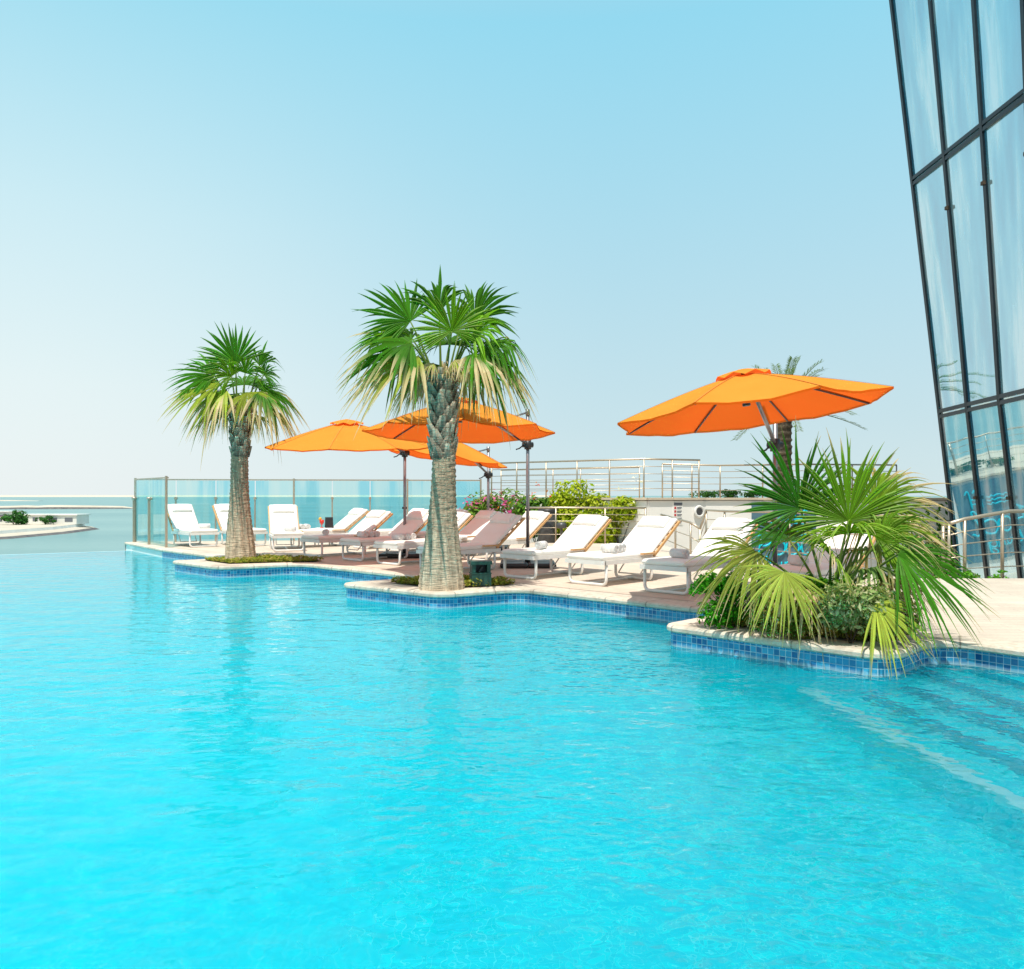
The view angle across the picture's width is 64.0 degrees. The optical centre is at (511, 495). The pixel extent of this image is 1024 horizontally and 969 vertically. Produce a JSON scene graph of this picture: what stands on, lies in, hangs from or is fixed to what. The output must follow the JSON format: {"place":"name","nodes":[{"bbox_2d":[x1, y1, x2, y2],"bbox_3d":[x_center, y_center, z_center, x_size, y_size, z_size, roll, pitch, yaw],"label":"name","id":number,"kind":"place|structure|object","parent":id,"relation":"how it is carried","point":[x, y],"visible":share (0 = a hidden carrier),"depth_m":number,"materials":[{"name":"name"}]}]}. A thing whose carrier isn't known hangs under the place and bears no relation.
{"place":"outdoors","nodes":[
{"label":"outdoors","id":0,"kind":"place"},
{"bbox_2d":[0,511,21,514],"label":"seaside house","id":1,"kind":"structure","parent":0,"point":[5,512],"depth_m":333.42,"materials":[{"name":"white paint"}]},
{"bbox_2d":[0,500,30,500],"bbox_3d":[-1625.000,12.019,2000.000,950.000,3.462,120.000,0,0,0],"label":"sand bar","id":2,"kind":"object","parent":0,"point":[15,500],"visible":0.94,"depth_m":1981.13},
{"bbox_2d":[24,514,44,522],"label":"seaside house","id":3,"kind":"structure","parent":0,"point":[31,518],"depth_m":322.94,"materials":[{"name":"white paint"}]},
{"bbox_2d":[0,523,97,538],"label":"shore","id":4,"kind":"structure","parent":0,"point":[10,531],"depth_m":283.37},
{"bbox_2d":[0,509,29,524],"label":"shore tree","id":5,"kind":"object","parent":4,"relation":"on","point":[20,518],"visible":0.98,"depth_m":304.59,"materials":[{"name":"green plant"}]},
{"bbox_2d":[34,515,55,524],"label":"shore tree","id":6,"kind":"object","parent":4,"relation":"on","point":[47,519],"visible":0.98,"depth_m":309.17,"materials":[{"name":"green plant"}]},
{"bbox_2d":[43,514,90,523],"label":"seaside house","id":7,"kind":"structure","parent":0,"point":[71,518],"depth_m":312.50,"materials":[{"name":"white paint"}]},
{"bbox_2d":[65,518,72,521],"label":"window","id":8,"kind":"structure","parent":7,"relation":"in","point":[66,519],"depth_m":312.38,"materials":[{"name":"grey glass"}]},
{"bbox_2d":[0,495,606,496],"bbox_3d":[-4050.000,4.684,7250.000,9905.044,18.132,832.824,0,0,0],"label":"shore","id":9,"kind":"structure","parent":0,"point":[249,496],"depth_m":7186.40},
{"bbox_2d":[0,496,946,554],"bbox_3d":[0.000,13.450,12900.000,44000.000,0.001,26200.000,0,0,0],"label":"sea","id":10,"kind":"structure","parent":0,"point":[113,531],"depth_m":610.68,"materials":[{"name":"liquid"}]},
{"bbox_2d":[0,505,132,508],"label":"breakwater","id":11,"kind":"object","parent":10,"relation":"in","point":[62,507],"visible":0.87,"depth_m":814.49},
{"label":"podium","id":12,"kind":"structure","parent":10,"relation":"on","visible":0},
{"bbox_2d":[6,551,113,554],"bbox_3d":[-21.839,2.198,14.363,28.432,1.500,0.140,0,0,-31],"label":"infinity edge","id":13,"kind":"object","parent":12,"relation":"attached to","point":[50,553],"depth_m":20.63,"materials":[{"name":"tile"}]},
{"bbox_2d":[0,0,946,495],"label":"sky","id":14,"kind":"structure","parent":0,"point":[673,197],"materials":[{"name":"blue"}]},
{"bbox_2d":[0,551,1023,968],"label":"pool water","id":15,"kind":"structure","parent":0,"point":[276,771],"depth_m":4.03,"materials":[{"name":"blue liquid"}]},
{"bbox_2d":[144,540,879,606],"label":"brick paving","id":16,"kind":"structure","parent":0,"point":[663,580],"depth_m":13.90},
{"bbox_2d":[164,504,218,547],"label":"sun lounger","id":17,"kind":"object","parent":16,"relation":"on","point":[182,518],"visible":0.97,"depth_m":20.67,"materials":[{"name":"white metal"}]},
{"bbox_2d":[199,524,209,528],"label":"towel","id":18,"kind":"object","parent":17,"relation":"on","point":[203,526],"visible":1,"depth_m":20.16,"materials":[{"name":"fabric"}]},
{"bbox_2d":[212,504,267,545],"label":"sun lounger","id":19,"kind":"object","parent":16,"relation":"on","point":[221,510],"visible":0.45,"depth_m":20.93,"materials":[{"name":"white fabric"}]},
{"bbox_2d":[268,504,303,551],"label":"sun lounger","id":20,"kind":"object","parent":16,"relation":"on","point":[280,516],"visible":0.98,"depth_m":19.50,"materials":[{"name":"white fabric"}]},
{"bbox_2d":[284,526,295,530],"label":"towel","id":21,"kind":"object","parent":20,"relation":"on","point":[289,528],"visible":1,"depth_m":18.54,"materials":[{"name":"fabric"}]},
{"bbox_2d":[134,478,481,541],"bbox_3d":[-5.521,0.395,22.745,9.398,1.730,0.120,0,0,-8],"label":"glass fence","id":22,"kind":"object","parent":16,"relation":"on","point":[215,498],"visible":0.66,"depth_m":22.62,"materials":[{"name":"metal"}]},
{"bbox_2d":[290,508,369,547],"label":"sun lounger","id":23,"kind":"object","parent":16,"relation":"on","point":[346,523],"visible":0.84,"depth_m":20.33,"materials":[{"name":"white fabric"}]},
{"bbox_2d":[300,510,392,556],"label":"sun lounger","id":24,"kind":"object","parent":16,"relation":"on","point":[372,520],"visible":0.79,"depth_m":17.48,"materials":[{"name":"white fabric"}]},
{"bbox_2d":[322,529,328,534],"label":"towel","id":25,"kind":"object","parent":24,"relation":"on","point":[325,531],"visible":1,"depth_m":16.77,"materials":[{"name":"fabric"}]},
{"bbox_2d":[265,419,427,557],"bbox_3d":[-3.100,-0.091,15.570,3.100,2.684,3.430,0,0,0],"label":"parasol","id":26,"kind":"object","parent":16,"relation":"on","point":[339,436],"visible":0.78,"depth_m":14.63,"materials":[{"name":"orange fabric"}]},
{"bbox_2d":[339,511,428,561],"bbox_3d":[-2.445,0.787,16.348,0.758,0.938,1.882,0,0,44],"label":"sun lounger","id":27,"kind":"object","parent":16,"relation":"on","point":[416,521],"visible":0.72,"depth_m":16.42,"materials":[{"name":"white fabric"}]},
{"bbox_2d":[356,531,368,537],"bbox_3d":[-2.906,0.755,15.930,0.122,0.122,0.260,0,0,-42],"label":"towel","id":28,"kind":"object","parent":27,"relation":"on","point":[364,534],"visible":1,"depth_m":15.86,"materials":[{"name":"fabric"}]},
{"bbox_2d":[367,531,373,536],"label":"towel","id":29,"kind":"object","parent":27,"relation":"on","point":[371,533],"visible":0.52,"depth_m":15.93,"materials":[{"name":"fabric"}]},
{"bbox_2d":[373,531,379,536],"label":"towel","id":30,"kind":"object","parent":27,"relation":"on","point":[376,533],"visible":0.56,"depth_m":16.03,"materials":[{"name":"fabric"}]},
{"bbox_2d":[354,508,427,548],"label":"sun lounger","id":31,"kind":"object","parent":16,"relation":"on","point":[384,532],"visible":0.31,"depth_m":19.56,"materials":[{"name":"white fabric"}]},
{"bbox_2d":[373,512,473,565],"bbox_3d":[-1.625,0.787,15.448,0.758,0.938,1.882,0,0,44],"label":"sun lounger","id":32,"kind":"object","parent":16,"relation":"on","point":[463,517],"visible":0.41,"depth_m":14.91,"materials":[{"name":"white fabric"}]},
{"bbox_2d":[391,533,404,539],"bbox_3d":[-2.086,0.755,15.001,0.122,0.122,0.260,0,0,-42],"label":"towel","id":33,"kind":"object","parent":32,"relation":"on","point":[397,536],"visible":1,"depth_m":14.94,"materials":[{"name":"fabric"}]},
{"bbox_2d":[401,533,410,539],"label":"towel","id":34,"kind":"object","parent":32,"relation":"on","point":[407,536],"visible":0.49,"depth_m":15.01,"materials":[{"name":"fabric"}]},
{"bbox_2d":[409,533,415,539],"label":"towel","id":35,"kind":"object","parent":32,"relation":"on","point":[413,536],"visible":0.58,"depth_m":15.11,"materials":[{"name":"fabric"}]},
{"bbox_2d":[387,509,469,550],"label":"sun lounger","id":36,"kind":"object","parent":16,"relation":"on","point":[421,533],"visible":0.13,"depth_m":18.42,"materials":[{"name":"white fabric"}]},
{"bbox_2d":[389,442,508,550],"bbox_3d":[-1.381,-0.020,17.936,2.633,2.541,3.098,0,0,0],"label":"parasol","id":37,"kind":"object","parent":16,"relation":"on","point":[466,455],"visible":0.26,"depth_m":17.85,"materials":[{"name":"orange fabric"}]},
{"bbox_2d":[416,510,501,555],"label":"sun lounger","id":38,"kind":"object","parent":16,"relation":"on","point":[477,524],"visible":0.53,"depth_m":17.39,"materials":[{"name":"white fabric"}]},
{"bbox_2d":[362,397,556,567],"bbox_3d":[-0.809,-0.167,13.322,3.148,2.835,3.426,0,0,0],"label":"parasol","id":39,"kind":"object","parent":16,"relation":"on","point":[488,431],"visible":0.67,"depth_m":13.97,"materials":[{"name":"orange fabric"}]},
{"bbox_2d":[416,513,524,568],"bbox_3d":[-0.654,0.787,13.936,1.882,0.938,0.758,0,0,-45],"label":"sun lounger","id":40,"kind":"object","parent":16,"relation":"on","point":[492,533],"visible":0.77,"depth_m":14.12,"materials":[{"name":"pink fabric"}]},
{"bbox_2d":[459,487,524,526],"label":"flowering bush","id":41,"kind":"object","parent":16,"relation":"on","point":[474,507],"visible":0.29,"depth_m":22.59,"materials":[{"name":"green plant"}]},
{"bbox_2d":[460,511,551,559],"bbox_3d":[-0.073,0.787,16.375,1.882,0.938,0.758,0,0,-44],"label":"sun lounger","id":42,"kind":"object","parent":16,"relation":"on","point":[518,534],"visible":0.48,"depth_m":16.53,"materials":[{"name":"white fabric"}]},
{"bbox_2d":[500,515,611,579],"bbox_3d":[0.746,0.787,12.986,1.882,0.938,0.758,0,0,-45],"label":"sun lounger","id":43,"kind":"object","parent":16,"relation":"on","point":[579,533],"visible":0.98,"depth_m":13.03,"materials":[{"name":"white fabric"}]},
{"bbox_2d":[535,541,547,549],"bbox_3d":[0.448,0.755,12.463,0.122,0.122,0.260,0,0,25],"label":"towel","id":44,"kind":"object","parent":43,"relation":"on","point":[541,545],"visible":1,"depth_m":12.36,"materials":[{"name":"fabric"}]},
{"bbox_2d":[556,522,566,535],"bbox_3d":[1.280,0.970,21.200,0.280,0.580,0.276,0,0,0],"label":"bollard light","id":45,"kind":"object","parent":16,"relation":"on","point":[561,526],"visible":0.75,"depth_m":21.12,"materials":[{"name":"metal"}]},
{"bbox_2d":[525,507,645,543],"bbox_3d":[1.900,0.777,21.346,3.196,0.965,0.128,0,0,10],"label":"steel railing","id":46,"kind":"object","parent":16,"relation":"on","point":[604,514],"visible":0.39,"depth_m":21.30,"materials":[{"name":"silver metal"}]},
{"bbox_2d":[565,516,680,585],"bbox_3d":[1.686,0.787,12.086,1.882,0.938,0.758,0,0,-45],"label":"sun lounger","id":47,"kind":"object","parent":16,"relation":"on","point":[645,537],"visible":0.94,"depth_m":12.13,"materials":[{"name":"white fabric"}]},
{"bbox_2d":[600,544,618,552],"bbox_3d":[1.388,0.755,11.620,0.122,0.122,0.260,0,0,-43],"label":"towel","id":48,"kind":"object","parent":47,"relation":"on","point":[607,548],"visible":1,"depth_m":11.56,"materials":[{"name":"fabric"}]},
{"bbox_2d":[612,544,622,552],"bbox_3d":[1.458,0.755,11.747,0.122,0.122,0.260,0,0,-43],"label":"towel","id":49,"kind":"object","parent":47,"relation":"on","point":[620,548],"visible":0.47,"depth_m":11.66,"materials":[{"name":"fabric"}]},
{"bbox_2d":[609,543,626,551],"bbox_3d":[1.529,0.755,11.874,0.122,0.122,0.260,0,0,-43],"label":"towel","id":50,"kind":"object","parent":47,"relation":"on","point":[624,547],"visible":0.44,"depth_m":11.79,"materials":[{"name":"fabric"}]},
{"bbox_2d":[640,518,757,594],"bbox_3d":[2.596,0.787,11.086,1.882,0.938,0.758,0,0,-45],"label":"sun lounger","id":51,"kind":"object","parent":16,"relation":"on","point":[721,527],"visible":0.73,"depth_m":10.80,"materials":[{"name":"white metal"}]},
{"bbox_2d":[669,548,689,558],"bbox_3d":[2.184,0.755,10.676,0.122,0.122,0.260,0,0,-35],"label":"towel","id":52,"kind":"object","parent":51,"relation":"on","point":[678,553],"visible":1,"depth_m":10.61,"materials":[{"name":"fabric"}]},
{"bbox_2d":[617,368,893,596],"bbox_3d":[2.600,-0.075,9.229,2.943,2.653,3.312,0,0,0],"label":"parasol","id":53,"kind":"object","parent":16,"relation":"on","point":[744,399],"visible":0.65,"depth_m":9.33,"materials":[{"name":"orange fabric"}]},
{"bbox_2d":[758,521,875,582],"bbox_3d":[3.746,0.787,9.836,1.882,0.938,0.758,0,0,-45],"label":"sun lounger","id":54,"kind":"object","parent":16,"relation":"on","point":[824,562],"visible":0.14,"depth_m":10.02,"materials":[{"name":"white fabric"}]},
{"bbox_2d":[787,554,808,565],"bbox_3d":[3.328,0.755,9.518,0.122,0.122,0.260,0,0,-15],"label":"towel","id":55,"kind":"object","parent":54,"relation":"on","point":[792,559],"visible":0.74,"depth_m":9.47,"materials":[{"name":"fabric"}]},
{"bbox_3d":[-4.720,1.034,20.550,0.420,0.445,0.420,0,0,0],"label":"side table","id":56,"kind":"object","parent":16,"relation":"on","visible":0},
{"bbox_2d":[318,517,323,527],"bbox_3d":[-4.775,0.675,20.500,0.150,0.270,0.117,0,0,0],"label":"drink","id":57,"kind":"object","parent":56,"relation":"on","point":[321,521],"visible":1,"depth_m":20.47,"materials":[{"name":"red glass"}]},
{"bbox_2d":[325,517,332,527],"bbox_3d":[-4.600,0.680,20.600,0.190,0.266,0.141,0,0,-23],"label":"menu holder","id":58,"kind":"object","parent":56,"relation":"on","point":[328,522],"visible":1,"depth_m":20.56,"materials":[{"name":"black paint"}]},
{"bbox_2d":[126,545,1023,675],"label":"pool wall","id":59,"kind":"structure","parent":0,"point":[854,665],"depth_m":9.30,"materials":[{"name":"blue tile"}]},
{"bbox_2d":[124,542,1023,659],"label":"pool coping","id":60,"kind":"object","parent":59,"relation":"on","point":[693,626],"visible":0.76,"depth_m":9.48,"materials":[{"name":"stone"}]},
{"bbox_2d":[132,476,168,546],"bbox_3d":[-9.238,0.395,20.872,0.120,1.730,2.974,0,0,-39],"label":"glass fence","id":61,"kind":"object","parent":60,"relation":"on","point":[149,499],"visible":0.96,"depth_m":20.84,"materials":[{"name":"metal"}]},
{"bbox_2d":[744,572,821,639],"bbox_3d":[2.384,0.976,7.242,0.685,0.595,0.572,0,0,0],"label":"shrub","id":62,"kind":"object","parent":60,"relation":"on","point":[793,630],"visible":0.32,"depth_m":7.11,"materials":[{"name":"green plant"}]},
{"bbox_2d":[814,577,902,645],"bbox_3d":[2.880,0.971,6.854,0.726,0.602,0.494,0,0,-17],"label":"shrub","id":63,"kind":"object","parent":60,"relation":"on","point":[840,605],"visible":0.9,"depth_m":6.77,"materials":[{"name":"green plant"}]},
{"bbox_2d":[859,591,921,641],"bbox_3d":[3.254,1.037,7.078,0.711,0.477,0.436,0,0,-26],"label":"shrub","id":64,"kind":"object","parent":60,"relation":"on","point":[906,624],"visible":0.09,"depth_m":7.06,"materials":[{"name":"green plant"}]},
{"bbox_2d":[137,540,1023,642],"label":"pool deck","id":65,"kind":"structure","parent":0,"point":[1006,601],"depth_m":9.29,"materials":[{"name":"stone"}]},
{"bbox_2d":[538,509,554,542],"bbox_3d":[0.950,0.805,21.950,0.524,0.910,0.524,0,0,0],"label":"litter bin","id":66,"kind":"object","parent":65,"relation":"on","point":[550,522],"visible":0.56,"depth_m":21.72,"materials":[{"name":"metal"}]},
{"bbox_2d":[584,476,642,542],"bbox_3d":[2.830,0.491,21.796,2.157,2.030,1.141,0,0,0],"label":"flowering bush","id":67,"kind":"object","parent":65,"relation":"on","point":[612,535],"visible":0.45,"depth_m":21.59,"materials":[{"name":"green plant"}]},
{"bbox_2d":[660,514,700,553],"bbox_3d":[3.595,1.028,17.666,0.149,1.245,1.551,0,0,-22],"label":"steel railing","id":68,"kind":"object","parent":65,"relation":"on","point":[691,524],"visible":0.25,"depth_m":17.23,"materials":[{"name":"silver metal"}]},
{"bbox_2d":[477,497,949,576],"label":"terrace wall","id":69,"kind":"structure","parent":65,"relation":"on","point":[655,508],"depth_m":21.96,"materials":[{"name":"white paint"}]},
{"bbox_2d":[490,458,699,497],"bbox_3d":[1.996,-0.463,23.004,6.310,1.065,1.319,0,0,22],"label":"steel railing","id":70,"kind":"object","parent":69,"relation":"on","point":[609,474],"visible":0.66,"depth_m":22.42,"materials":[{"name":"silver metal"}]},
{"bbox_2d":[673,501,682,524],"bbox_3d":[4.421,0.470,21.828,0.300,0.620,0.025,0,0,-23],"label":"notice board","id":71,"kind":"object","parent":69,"relation":"attached to","point":[677,509],"visible":0.68,"depth_m":21.83,"materials":[{"name":"white paint"}]},
{"bbox_2d":[694,505,704,517],"bbox_3d":[5.040,0.430,22.044,0.340,0.340,0.070,0,0,-23],"label":"wall vent","id":72,"kind":"object","parent":69,"relation":"attached to","point":[699,510],"depth_m":22.02,"materials":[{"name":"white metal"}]},
{"bbox_2d":[751,503,815,564],"bbox_3d":[7.400,1.250,22.279,1.750,2.100,0.123,0,0,0],"label":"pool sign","id":73,"kind":"object","parent":69,"relation":"attached to","point":[782,558],"visible":0.16,"depth_m":22.29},
{"bbox_2d":[726,623,869,640],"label":"planting soil","id":74,"kind":"structure","parent":65,"relation":"on","point":[817,634],"depth_m":7.21,"materials":[{"name":"brown soil"}]},
{"bbox_2d":[688,569,773,629],"bbox_3d":[2.079,0.983,7.703,0.827,0.581,0.615,0,0,32],"label":"shrub","id":75,"kind":"object","parent":74,"relation":"on","point":[708,613],"visible":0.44,"depth_m":7.68,"materials":[{"name":"green plant"}]},
{"bbox_2d":[719,611,869,640],"bbox_3d":[2.789,1.191,7.837,1.477,0.150,0.986,0,0,45],"label":"ground cover","id":76,"kind":"object","parent":74,"relation":"on","point":[838,633],"visible":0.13,"depth_m":7.24,"materials":[{"name":"green plant"}]},
{"bbox_2d":[805,572,864,615],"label":"shrub","id":77,"kind":"object","parent":74,"relation":"on","point":[825,580],"visible":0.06,"depth_m":7.41,"materials":[{"name":"green plant"}]},
{"bbox_2d":[700,509,950,576],"bbox_3d":[5.213,0.963,14.847,0.554,1.373,5.453,0,0,-29],"label":"steel railing","id":78,"kind":"object","parent":65,"relation":"on","point":[948,532],"visible":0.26,"depth_m":14.77,"materials":[{"name":"silver metal"}]},
{"bbox_2d":[682,421,1000,677],"bbox_3d":[2.887,0.395,7.545,2.614,2.283,2.351,0,0,0],"label":"young fan palm","id":79,"kind":"object","parent":65,"relation":"on","point":[887,527],"visible":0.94,"depth_m":7.29,"materials":[{"name":"green plant"}]},
{"bbox_2d":[960,570,980,577],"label":"plant","id":80,"kind":"object","parent":65,"relation":"on","point":[971,575],"visible":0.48,"depth_m":12.60,"materials":[{"name":"green plant"}]},
{"bbox_2d":[941,509,1023,577],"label":"steel railing","id":81,"kind":"object","parent":65,"relation":"on","point":[1001,539],"visible":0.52,"depth_m":12.89,"materials":[{"name":"silver metal"}]},
{"bbox_2d":[987,569,1007,577],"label":"plant","id":82,"kind":"object","parent":65,"relation":"on","point":[998,575],"visible":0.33,"depth_m":12.62,"materials":[{"name":"green plant"}]},
{"label":"planting soil","id":83,"kind":"structure","parent":65,"relation":"on","visible":0},
{"bbox_2d":[336,266,538,590],"bbox_3d":[-1.033,-0.935,11.012,2.848,4.450,2.439,0,0,0],"label":"fan palm","id":84,"kind":"object","parent":83,"relation":"on","point":[438,386],"visible":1,"depth_m":10.82,"materials":[{"name":"green plant"}]},
{"bbox_2d":[391,574,514,586],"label":"ground cover","id":85,"kind":"object","parent":83,"relation":"on","point":[495,580],"visible":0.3,"depth_m":11.54,"materials":[{"name":"green plant"}]},
{"bbox_2d":[468,560,491,585],"bbox_3d":[-0.440,1.076,11.380,0.300,0.338,0.235,0,0,-12],"label":"valve box","id":86,"kind":"object","parent":83,"relation":"on","point":[480,569],"visible":0.99,"depth_m":11.28,"materials":[{"name":"green plastic"}]},
{"label":"planting soil","id":87,"kind":"structure","parent":65,"relation":"on","visible":0},
{"bbox_2d":[157,321,309,559],"bbox_3d":[-5.273,-1.014,15.888,2.831,4.607,2.238,0,0,0],"label":"fan palm","id":88,"kind":"object","parent":87,"relation":"on","point":[213,403],"visible":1,"depth_m":15.57,"materials":[{"name":"green plant"}]},
{"bbox_2d":[204,553,323,563],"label":"ground cover","id":89,"kind":"object","parent":87,"relation":"on","point":[268,557],"visible":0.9,"depth_m":15.47,"materials":[{"name":"green plant"}]},
{"bbox_2d":[590,500,946,500],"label":"terrace","id":90,"kind":"structure","parent":0,"point":[722,500],"depth_m":22.22,"materials":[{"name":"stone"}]},
{"bbox_2d":[496,482,562,541],"bbox_3d":[0.668,0.495,22.589,2.276,1.759,1.418,0,0,0],"label":"flowering bush","id":91,"kind":"object","parent":90,"relation":"on","point":[533,503],"visible":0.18,"depth_m":22.32,"materials":[{"name":"green plant"}]},
{"bbox_2d":[500,467,639,497],"bbox_3d":[1.900,-0.432,28.500,5.580,1.045,0.085,0,0,33],"label":"steel railing","id":92,"kind":"object","parent":90,"relation":"on","point":[552,485],"visible":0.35,"depth_m":28.45,"materials":[{"name":"silver metal"}]},
{"bbox_2d":[538,479,610,539],"bbox_3d":[1.677,0.484,22.317,2.332,1.879,0.957,0,0,0],"label":"flowering bush","id":93,"kind":"object","parent":90,"relation":"on","point":[568,498],"visible":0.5,"depth_m":22.25,"materials":[{"name":"green plant"}]},
{"bbox_2d":[688,490,724,497],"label":"shrub","id":94,"kind":"object","parent":90,"relation":"on","point":[708,494],"visible":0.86,"depth_m":25.07,"materials":[{"name":"green plant"}]},
{"bbox_2d":[718,489,749,497],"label":"shrub","id":95,"kind":"object","parent":90,"relation":"on","point":[729,494],"visible":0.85,"depth_m":25.31,"materials":[{"name":"green plant"}]},
{"bbox_2d":[740,492,760,497],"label":"shrub","id":96,"kind":"object","parent":90,"relation":"on","point":[752,495],"visible":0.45,"depth_m":24.96,"materials":[{"name":"green plant"}]},
{"bbox_2d":[662,463,896,497],"bbox_3d":[7.925,-0.422,24.250,7.238,1.025,1.184,0,0,0],"label":"steel railing","id":97,"kind":"object","parent":90,"relation":"on","point":[720,471],"visible":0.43,"depth_m":24.33,"materials":[{"name":"silver metal"}]},
{"bbox_2d":[731,355,866,495],"bbox_3d":[8.033,-2.022,24.109,4.639,4.284,4.644,0,0,0],"label":"date palm","id":98,"kind":"object","parent":90,"relation":"on","point":[786,428],"visible":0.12,"depth_m":23.96,"materials":[{"name":"green plant"}]},
{"label":"lower walkway","id":99,"kind":"structure","parent":0,"visible":0},
{"bbox_2d":[917,501,955,577],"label":"shrub","id":100,"kind":"object","parent":99,"relation":"on","point":[937,518],"visible":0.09,"depth_m":20.72,"materials":[{"name":"green plant"}]},
{"bbox_2d":[889,0,1023,577],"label":"glass tower","id":101,"kind":"structure","parent":99,"relation":"on","point":[960,67],"depth_m":16.07,"materials":[{"name":"glass"}]}
]}

